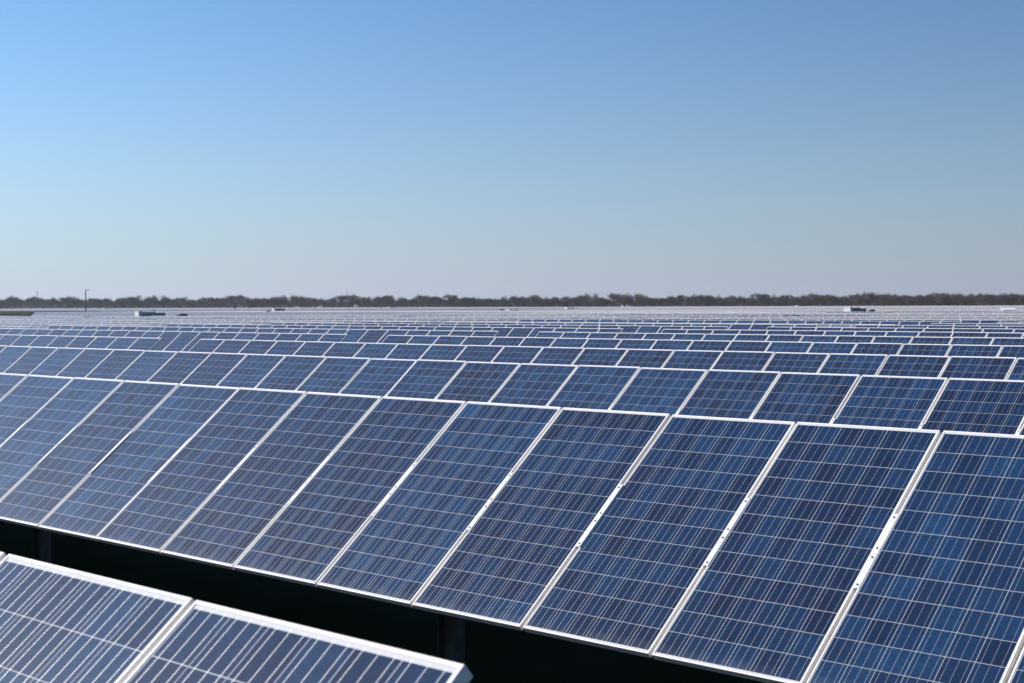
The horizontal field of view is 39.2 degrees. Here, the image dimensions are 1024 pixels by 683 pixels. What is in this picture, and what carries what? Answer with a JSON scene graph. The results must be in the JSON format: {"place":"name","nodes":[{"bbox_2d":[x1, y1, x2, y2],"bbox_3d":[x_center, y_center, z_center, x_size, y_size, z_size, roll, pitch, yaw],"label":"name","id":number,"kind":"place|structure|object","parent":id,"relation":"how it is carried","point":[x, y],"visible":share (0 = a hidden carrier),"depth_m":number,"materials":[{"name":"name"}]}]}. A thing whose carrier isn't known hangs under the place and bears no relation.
{"place":"outdoors","nodes":[
{"label":"outdoors","id":0,"kind":"place"},
{"bbox_2d":[0,311,1023,682],"bbox_3d":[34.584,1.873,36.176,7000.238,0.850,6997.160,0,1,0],"label":"ground","id":1,"kind":"structure","parent":0,"point":[494,653],"depth_m":12.94,"materials":[{"name":"black plant"}]},
{"bbox_2d":[0,297,15,308],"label":"bare tree","id":2,"kind":"object","parent":1,"relation":"on","point":[10,300],"visible":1,"depth_m":1107.33,"materials":[{"name":"grey plant"}]},
{"bbox_2d":[0,326,31,328],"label":"solar table","id":3,"kind":"object","parent":1,"relation":"on","point":[22,327],"visible":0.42,"depth_m":64.38,"materials":[{"name":"blue glass"}]},
{"bbox_2d":[18,297,37,308],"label":"bare tree","id":4,"kind":"object","parent":1,"relation":"on","point":[28,300],"visible":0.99,"depth_m":1101.53,"materials":[{"name":"grey plant"}]},
{"bbox_2d":[0,319,65,321],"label":"solar table","id":5,"kind":"object","parent":1,"relation":"on","point":[34,320],"visible":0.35,"depth_m":98.60,"materials":[{"name":"blue glass"}]},
{"bbox_2d":[15,316,82,317],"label":"solar table","id":6,"kind":"object","parent":1,"relation":"on","point":[46,316],"visible":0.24,"depth_m":133.16,"materials":[{"name":"blue glass"}]},
{"bbox_2d":[43,297,57,307],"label":"bare tree","id":7,"kind":"object","parent":1,"relation":"on","point":[52,301],"visible":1,"depth_m":1093.85,"materials":[{"name":"grey plant"}]},
{"bbox_2d":[0,318,143,321],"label":"solar table","id":8,"kind":"object","parent":1,"relation":"on","point":[72,320],"visible":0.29,"depth_m":106.83,"materials":[{"name":"blue glass"}]},
{"bbox_2d":[0,323,147,328],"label":"solar table","id":9,"kind":"object","parent":1,"relation":"on","point":[39,326],"visible":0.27,"depth_m":74.25,"materials":[{"name":"blue glass"}]},
{"bbox_2d":[0,334,161,350],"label":"solar table","id":10,"kind":"object","parent":1,"relation":"on","point":[128,343],"visible":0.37,"depth_m":37.73,"materials":[{"name":"blue glass"}]},
{"bbox_2d":[29,317,214,320],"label":"solar table","id":11,"kind":"object","parent":1,"relation":"on","point":[156,318],"visible":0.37,"depth_m":111.94,"materials":[{"name":"blue glass"}]},
{"bbox_2d":[0,321,250,326],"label":"solar table","id":12,"kind":"object","parent":1,"relation":"on","point":[150,324],"visible":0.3,"depth_m":80.39,"materials":[{"name":"blue glass"}]},
{"bbox_2d":[116,295,142,307],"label":"bare tree","id":13,"kind":"object","parent":1,"relation":"on","point":[136,300],"visible":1,"depth_m":1078.23,"materials":[{"name":"grey plant"}]},
{"bbox_2d":[135,309,164,315],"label":"inverter station","id":14,"kind":"object","parent":1,"relation":"on","point":[141,313],"visible":0.45,"depth_m":298.87,"materials":[{"name":"metal"}]},
{"bbox_2d":[145,295,167,307],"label":"bare tree","id":15,"kind":"object","parent":1,"relation":"on","point":[154,299],"visible":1,"depth_m":1089.63,"materials":[{"name":"grey plant"}]},
{"bbox_2d":[134,312,191,315],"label":"solar table","id":16,"kind":"object","parent":1,"relation":"on","point":[173,313],"visible":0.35,"depth_m":388.32,"materials":[{"name":"blue glass"}]},
{"bbox_2d":[0,328,347,351],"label":"solar table","id":17,"kind":"object","parent":1,"relation":"on","point":[184,341],"visible":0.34,"depth_m":44.62,"materials":[{"name":"blue glass"}]},
{"bbox_2d":[93,316,280,319],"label":"solar table","id":18,"kind":"object","parent":1,"relation":"on","point":[221,318],"visible":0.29,"depth_m":114.91,"materials":[{"name":"blue glass"}]},
{"bbox_2d":[78,320,342,324],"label":"solar table","id":19,"kind":"object","parent":1,"relation":"on","point":[260,323],"visible":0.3,"depth_m":85.24,"materials":[{"name":"blue glass"}]},
{"bbox_2d":[193,312,256,315],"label":"solar table","id":20,"kind":"object","parent":1,"relation":"on","point":[221,313],"visible":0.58,"depth_m":372.92,"materials":[{"name":"blue glass"}]},
{"bbox_2d":[225,295,245,307],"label":"bare tree","id":21,"kind":"object","parent":1,"relation":"on","point":[232,298],"visible":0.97,"depth_m":1061.33,"materials":[{"name":"grey plant"}]},
{"bbox_2d":[0,552,472,682],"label":"solar table","id":22,"kind":"object","parent":1,"relation":"on","point":[59,624],"visible":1,"depth_m":3.63,"materials":[{"name":"blue glass"}]},
{"bbox_2d":[236,296,252,307],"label":"bare tree","id":23,"kind":"object","parent":1,"relation":"on","point":[242,299],"visible":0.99,"depth_m":1053.75,"materials":[{"name":"grey plant"}]},
{"bbox_2d":[47,325,498,342],"bbox_3d":[-10.735,0.675,52.584,27.695,2.356,1.553,1,2,44],"label":"solar table","id":24,"kind":"object","parent":1,"relation":"on","point":[368,335],"visible":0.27,"depth_m":49.25,"materials":[{"name":"blue glass"}]},
{"bbox_2d":[271,296,289,307],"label":"bare tree","id":25,"kind":"object","parent":1,"relation":"on","point":[275,299],"visible":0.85,"depth_m":1042.57,"materials":[{"name":"grey plant"}]},
{"bbox_2d":[156,319,425,322],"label":"solar table","id":26,"kind":"object","parent":1,"relation":"on","point":[274,320],"visible":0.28,"depth_m":89.42,"materials":[{"name":"blue glass"}]},
{"bbox_2d":[279,294,303,307],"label":"bare tree","id":27,"kind":"object","parent":1,"relation":"on","point":[295,299],"visible":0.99,"depth_m":1035.03,"materials":[{"name":"grey plant"}]},
{"bbox_2d":[259,312,329,314],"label":"solar table","id":28,"kind":"object","parent":1,"relation":"on","point":[283,313],"visible":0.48,"depth_m":353.36,"materials":[{"name":"blue glass"}]},
{"bbox_2d":[349,296,367,304],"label":"bare tree","id":29,"kind":"object","parent":1,"relation":"on","point":[356,300],"visible":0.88,"depth_m":1033.24,"materials":[{"name":"grey plant"}]},
{"bbox_2d":[227,318,499,321],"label":"solar table","id":30,"kind":"object","parent":1,"relation":"on","point":[426,320],"visible":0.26,"depth_m":92.59,"materials":[{"name":"blue glass"}]},
{"bbox_2d":[333,312,410,314],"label":"solar table","id":31,"kind":"object","parent":1,"relation":"on","point":[375,313],"visible":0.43,"depth_m":331.96,"materials":[{"name":"blue glass"}]},
{"bbox_2d":[364,296,382,306],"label":"bare tree","id":32,"kind":"object","parent":1,"relation":"on","point":[378,300],"visible":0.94,"depth_m":1019.47,"materials":[{"name":"grey plant"}]},
{"bbox_2d":[298,315,450,316],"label":"solar table","id":33,"kind":"object","parent":1,"relation":"on","point":[379,315],"visible":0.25,"depth_m":126.73,"materials":[{"name":"blue glass"}]},
{"bbox_2d":[380,295,393,306],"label":"bare tree","id":34,"kind":"object","parent":1,"relation":"on","point":[386,298],"visible":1,"depth_m":1011.19,"materials":[{"name":"grey plant"}]},
{"bbox_2d":[165,324,623,336],"bbox_3d":[-6.624,0.560,56.729,27.695,2.356,1.552,1,2,44],"label":"solar table","id":35,"kind":"object","parent":1,"relation":"on","point":[517,332],"visible":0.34,"depth_m":53.55,"materials":[{"name":"blue glass"}]},
{"bbox_2d":[422,296,436,306],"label":"bare tree","id":36,"kind":"object","parent":1,"relation":"on","point":[425,300],"visible":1,"depth_m":1000.81,"materials":[{"name":"grey plant"}]},
{"bbox_2d":[294,317,566,321],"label":"solar table","id":37,"kind":"object","parent":1,"relation":"on","point":[510,319],"visible":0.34,"depth_m":96.73,"materials":[{"name":"blue glass"}]},
{"bbox_2d":[443,293,457,306],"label":"bare tree","id":38,"kind":"object","parent":1,"relation":"on","point":[453,298],"visible":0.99,"depth_m":995.47,"materials":[{"name":"grey plant"}]},
{"bbox_2d":[394,314,589,314],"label":"solar table","id":39,"kind":"object","parent":1,"relation":"on","point":[491,314],"visible":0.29,"depth_m":142.04,"materials":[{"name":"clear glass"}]},
{"bbox_2d":[356,316,628,319],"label":"solar table","id":40,"kind":"object","parent":1,"relation":"on","point":[585,318],"visible":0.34,"depth_m":98.23,"materials":[{"name":"blue glass"}]},
{"bbox_2d":[460,311,536,311],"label":"solar table","id":41,"kind":"object","parent":1,"relation":"on","point":[498,311],"visible":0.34,"depth_m":361.64,"materials":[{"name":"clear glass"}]},
{"bbox_2d":[270,322,727,332],"bbox_3d":[-2.514,0.444,60.874,27.695,2.357,1.554,1,2,44],"label":"solar table","id":42,"kind":"object","parent":1,"relation":"on","point":[640,329],"visible":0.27,"depth_m":58.21,"materials":[{"name":"blue glass"}]},
{"bbox_2d":[0,373,1023,682],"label":"solar table","id":43,"kind":"object","parent":1,"relation":"on","point":[770,551],"visible":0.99,"depth_m":9.47,"materials":[{"name":"blue glass"}]},
{"bbox_2d":[0,345,1023,434],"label":"solar table","id":44,"kind":"object","parent":1,"relation":"on","point":[995,406],"visible":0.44,"depth_m":17.66,"materials":[{"name":"blue glass"}]},
{"bbox_2d":[0,295,1023,308],"bbox_3d":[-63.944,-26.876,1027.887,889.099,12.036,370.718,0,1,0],"label":"woodland","id":45,"kind":"object","parent":1,"relation":"on","point":[980,302],"visible":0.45,"depth_m":1000.38,"materials":[{"name":"green plant"}]},
{"bbox_2d":[0,306,1023,316],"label":"solar tables","id":46,"kind":"object","parent":1,"relation":"on","point":[62,313],"visible":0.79,"depth_m":603.00,"materials":[{"name":"grey glass"}]},
{"bbox_2d":[501,295,522,306],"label":"bare tree","id":47,"kind":"object","parent":1,"relation":"on","point":[515,299],"visible":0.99,"depth_m":977.75,"materials":[{"name":"grey plant"}]},
{"bbox_2d":[412,316,684,318],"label":"solar table","id":48,"kind":"object","parent":1,"relation":"on","point":[507,316],"visible":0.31,"depth_m":108.92,"materials":[{"name":"blue glass"}]},
{"bbox_2d":[543,296,559,306],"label":"bare tree","id":49,"kind":"object","parent":1,"relation":"on","point":[552,300],"visible":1,"depth_m":977.92,"materials":[{"name":"grey plant"}]},
{"bbox_2d":[509,312,608,312],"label":"solar table","id":50,"kind":"object","parent":1,"relation":"on","point":[558,312],"visible":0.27,"depth_m":292.69,"materials":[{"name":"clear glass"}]},
{"bbox_2d":[474,313,668,313],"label":"solar table","id":51,"kind":"object","parent":1,"relation":"on","point":[571,313],"visible":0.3,"depth_m":150.43,"materials":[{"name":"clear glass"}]},
{"bbox_2d":[570,296,586,306],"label":"bare tree","id":52,"kind":"object","parent":1,"relation":"on","point":[578,300],"visible":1,"depth_m":967.99,"materials":[{"name":"grey plant"}]},
{"bbox_2d":[542,311,617,311],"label":"solar table","id":53,"kind":"object","parent":1,"relation":"on","point":[579,311],"visible":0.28,"depth_m":342.87,"materials":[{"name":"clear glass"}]},
{"bbox_2d":[548,310,619,310],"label":"solar table","id":54,"kind":"object","parent":1,"relation":"on","point":[583,310],"visible":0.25,"depth_m":411.38,"materials":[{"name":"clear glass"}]},
{"bbox_2d":[577,293,602,306],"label":"bare tree","id":55,"kind":"object","parent":1,"relation":"on","point":[589,298],"visible":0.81,"depth_m":976.21,"materials":[{"name":"grey plant"}]},
{"bbox_2d":[363,321,817,329],"bbox_3d":[1.597,0.329,65.020,27.695,2.357,1.554,1,2,44],"label":"solar table","id":56,"kind":"object","parent":1,"relation":"on","point":[747,326],"visible":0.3,"depth_m":61.99,"materials":[{"name":"blue glass"}]},
{"bbox_2d":[465,315,735,317],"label":"solar table","id":57,"kind":"object","parent":1,"relation":"on","point":[600,316],"visible":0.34,"depth_m":109.54,"materials":[{"name":"blue glass"}]},
{"bbox_2d":[188,339,1023,379],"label":"solar table","id":58,"kind":"object","parent":1,"relation":"on","point":[998,368],"visible":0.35,"depth_m":24.45,"materials":[{"name":"blue glass"}]},
{"bbox_2d":[614,294,635,306],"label":"bare tree","id":59,"kind":"object","parent":1,"relation":"on","point":[619,299],"visible":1,"depth_m":945.43,"materials":[{"name":"grey plant"}]},
{"bbox_2d":[530,315,755,316],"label":"solar table","id":60,"kind":"object","parent":1,"relation":"on","point":[636,315],"visible":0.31,"depth_m":114.72,"materials":[{"name":"blue glass"}]},
{"bbox_2d":[618,311,715,311],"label":"solar table","id":61,"kind":"object","parent":1,"relation":"on","point":[666,311],"visible":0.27,"depth_m":317.55,"materials":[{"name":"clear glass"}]},
{"bbox_2d":[446,321,894,326],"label":"solar table","id":62,"kind":"object","parent":1,"relation":"on","point":[836,325],"visible":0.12,"depth_m":65.69,"materials":[{"name":"blue glass"}]},
{"bbox_2d":[663,295,684,306],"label":"bare tree","id":63,"kind":"object","parent":1,"relation":"on","point":[672,299],"visible":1,"depth_m":936.98,"materials":[{"name":"grey plant"}]},
{"bbox_2d":[611,312,784,312],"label":"solar table","id":64,"kind":"object","parent":1,"relation":"on","point":[697,312],"visible":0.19,"depth_m":168.03,"materials":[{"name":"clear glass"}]},
{"bbox_2d":[690,293,709,306],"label":"bare tree","id":65,"kind":"object","parent":1,"relation":"on","point":[698,298],"visible":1,"depth_m":928.72,"materials":[{"name":"grey plant"}]},
{"bbox_2d":[382,335,1023,358],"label":"solar table","id":66,"kind":"object","parent":1,"relation":"on","point":[888,349],"visible":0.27,"depth_m":30.55,"materials":[{"name":"blue glass"}]},
{"bbox_2d":[704,294,720,306],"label":"bare tree","id":67,"kind":"object","parent":1,"relation":"on","point":[712,299],"visible":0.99,"depth_m":925.37,"materials":[{"name":"grey plant"}]},
{"bbox_2d":[604,314,867,315],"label":"solar table","id":68,"kind":"object","parent":1,"relation":"on","point":[745,314],"visible":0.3,"depth_m":120.83,"materials":[{"name":"blue glass"}]},
{"bbox_2d":[695,310,783,310],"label":"solar table","id":69,"kind":"object","parent":1,"relation":"on","point":[739,310],"visible":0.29,"depth_m":367.40,"materials":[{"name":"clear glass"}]},
{"bbox_2d":[519,319,961,324],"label":"solar table","id":70,"kind":"object","parent":1,"relation":"on","point":[758,321],"visible":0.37,"depth_m":72.08,"materials":[{"name":"blue glass"}]},
{"bbox_2d":[713,309,783,309],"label":"solar table","id":71,"kind":"object","parent":1,"relation":"on","point":[748,309],"visible":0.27,"depth_m":421.30,"materials":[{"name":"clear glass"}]},
{"bbox_2d":[757,295,775,305],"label":"bare tree","id":72,"kind":"object","parent":1,"relation":"on","point":[763,297],"visible":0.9,"depth_m":931.59,"materials":[{"name":"grey plant"}]},
{"bbox_2d":[768,296,785,305],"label":"bare tree","id":73,"kind":"object","parent":1,"relation":"on","point":[777,298],"visible":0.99,"depth_m":910.39,"materials":[{"name":"grey plant"}]},
{"bbox_2d":[723,311,833,311],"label":"solar table","id":74,"kind":"object","parent":1,"relation":"on","point":[778,311],"visible":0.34,"depth_m":297.57,"materials":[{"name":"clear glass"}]},
{"bbox_2d":[535,332,1023,345],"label":"solar table","id":75,"kind":"object","parent":1,"relation":"on","point":[876,339],"visible":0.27,"depth_m":36.26,"materials":[{"name":"blue glass"}]},
{"bbox_2d":[682,313,924,314],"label":"solar table","id":76,"kind":"object","parent":1,"relation":"on","point":[771,313],"visible":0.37,"depth_m":134.10,"materials":[{"name":"blue glass"}]},
{"bbox_2d":[587,318,1020,323],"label":"solar table","id":77,"kind":"object","parent":1,"relation":"on","point":[983,321],"visible":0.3,"depth_m":75.76,"materials":[{"name":"blue glass"}]},
{"bbox_2d":[800,293,819,305],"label":"bare tree","id":78,"kind":"object","parent":1,"relation":"on","point":[805,298],"visible":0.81,"depth_m":918.11,"materials":[{"name":"grey plant"}]},
{"bbox_2d":[810,295,828,305],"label":"bare tree","id":79,"kind":"object","parent":1,"relation":"on","point":[815,298],"visible":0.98,"depth_m":906.19,"materials":[{"name":"grey plant"}]},
{"bbox_2d":[740,314,905,315],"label":"solar table","id":80,"kind":"object","parent":1,"relation":"on","point":[862,314],"visible":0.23,"depth_m":119.73,"materials":[{"name":"blue glass"}]},
{"bbox_2d":[820,294,841,305],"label":"bare tree","id":81,"kind":"object","parent":1,"relation":"on","point":[827,298],"visible":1,"depth_m":896.03,"materials":[{"name":"grey plant"}]},
{"bbox_2d":[649,318,1023,321],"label":"solar table","id":82,"kind":"object","parent":1,"relation":"on","point":[1022,320],"visible":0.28,"depth_m":80.43,"materials":[{"name":"blue glass"}]},
{"bbox_2d":[661,329,1023,337],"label":"solar table","id":83,"kind":"object","parent":1,"relation":"on","point":[877,333],"visible":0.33,"depth_m":41.81,"materials":[{"name":"blue glass"}]},
{"bbox_2d":[844,305,866,311],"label":"inverter station","id":84,"kind":"object","parent":1,"relation":"on","point":[850,309],"visible":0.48,"depth_m":298.32,"materials":[{"name":"metal"}]},
{"bbox_2d":[852,294,867,305],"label":"bare tree","id":85,"kind":"object","parent":1,"relation":"on","point":[858,297],"visible":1,"depth_m":888.53,"materials":[{"name":"grey plant"}]},
{"bbox_2d":[751,313,973,313],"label":"solar table","id":86,"kind":"object","parent":1,"relation":"on","point":[897,313],"visible":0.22,"depth_m":130.87,"materials":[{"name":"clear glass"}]},
{"bbox_2d":[705,317,1023,319],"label":"solar table","id":87,"kind":"object","parent":1,"relation":"on","point":[858,318],"visible":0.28,"depth_m":88.33,"materials":[{"name":"blue glass"}]},
{"bbox_2d":[858,291,883,305],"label":"bare tree","id":88,"kind":"object","parent":1,"relation":"on","point":[869,297],"visible":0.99,"depth_m":884.09,"materials":[{"name":"grey plant"}]},
{"bbox_2d":[877,293,895,305],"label":"bare tree","id":89,"kind":"object","parent":1,"relation":"on","point":[888,297],"visible":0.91,"depth_m":895.01,"materials":[{"name":"grey plant"}]},
{"bbox_2d":[756,316,1023,317],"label":"solar table","id":90,"kind":"object","parent":1,"relation":"on","point":[889,317],"visible":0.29,"depth_m":92.71,"materials":[{"name":"blue glass"}]},
{"bbox_2d":[766,327,1023,332],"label":"solar table","id":91,"kind":"object","parent":1,"relation":"on","point":[953,330],"visible":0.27,"depth_m":47.08,"materials":[{"name":"blue glass"}]},
{"bbox_2d":[866,309,959,309],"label":"solar table","id":92,"kind":"object","parent":1,"relation":"on","point":[912,309],"visible":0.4,"depth_m":372.17,"materials":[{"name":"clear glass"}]},
{"bbox_2d":[905,294,926,305],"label":"bare tree","id":93,"kind":"object","parent":1,"relation":"on","point":[920,298],"visible":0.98,"depth_m":876.43,"materials":[{"name":"grey plant"}]},
{"bbox_2d":[891,312,968,312],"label":"solar table","id":94,"kind":"object","parent":1,"relation":"on","point":[929,312],"visible":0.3,"depth_m":273.85,"materials":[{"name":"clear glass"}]},
{"bbox_2d":[924,293,936,305],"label":"bare tree","id":95,"kind":"object","parent":1,"relation":"on","point":[929,298],"visible":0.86,"depth_m":881.16,"materials":[{"name":"grey plant"}]},
{"bbox_2d":[854,325,1023,328],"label":"solar table","id":96,"kind":"object","parent":1,"relation":"on","point":[934,326],"visible":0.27,"depth_m":52.65,"materials":[{"name":"blue glass"}]},
{"bbox_2d":[859,316,1023,316],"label":"solar table","id":97,"kind":"object","parent":1,"relation":"on","point":[981,316],"visible":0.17,"depth_m":94.46,"materials":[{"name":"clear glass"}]},
{"bbox_2d":[934,293,955,305],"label":"bare tree","id":98,"kind":"object","parent":1,"relation":"on","point":[940,296],"visible":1,"depth_m":867.37,"materials":[{"name":"grey plant"}]},
{"bbox_2d":[901,311,992,312],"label":"solar table","id":99,"kind":"object","parent":1,"relation":"on","point":[949,311],"visible":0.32,"depth_m":295.91,"materials":[{"name":"blue glass"}]},
{"bbox_2d":[887,315,1023,315],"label":"solar table","id":100,"kind":"object","parent":1,"relation":"on","point":[955,315],"visible":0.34,"depth_m":108.22,"materials":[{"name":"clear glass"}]},
{"bbox_2d":[925,314,1023,314],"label":"solar table","id":101,"kind":"object","parent":1,"relation":"on","point":[974,314],"visible":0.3,"depth_m":113.39,"materials":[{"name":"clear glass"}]},
{"bbox_2d":[931,323,1023,325],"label":"solar table","id":102,"kind":"object","parent":1,"relation":"on","point":[969,324],"visible":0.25,"depth_m":57.76,"materials":[{"name":"blue glass"}]},
{"bbox_2d":[1001,292,1019,305],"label":"bare tree","id":103,"kind":"object","parent":1,"relation":"on","point":[1008,297],"visible":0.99,"depth_m":849.76,"materials":[{"name":"grey plant"}]},
{"bbox_2d":[0,0,1023,308],"label":"sky","id":104,"kind":"structure","parent":0,"point":[192,149],"materials":[{"name":"blue"}]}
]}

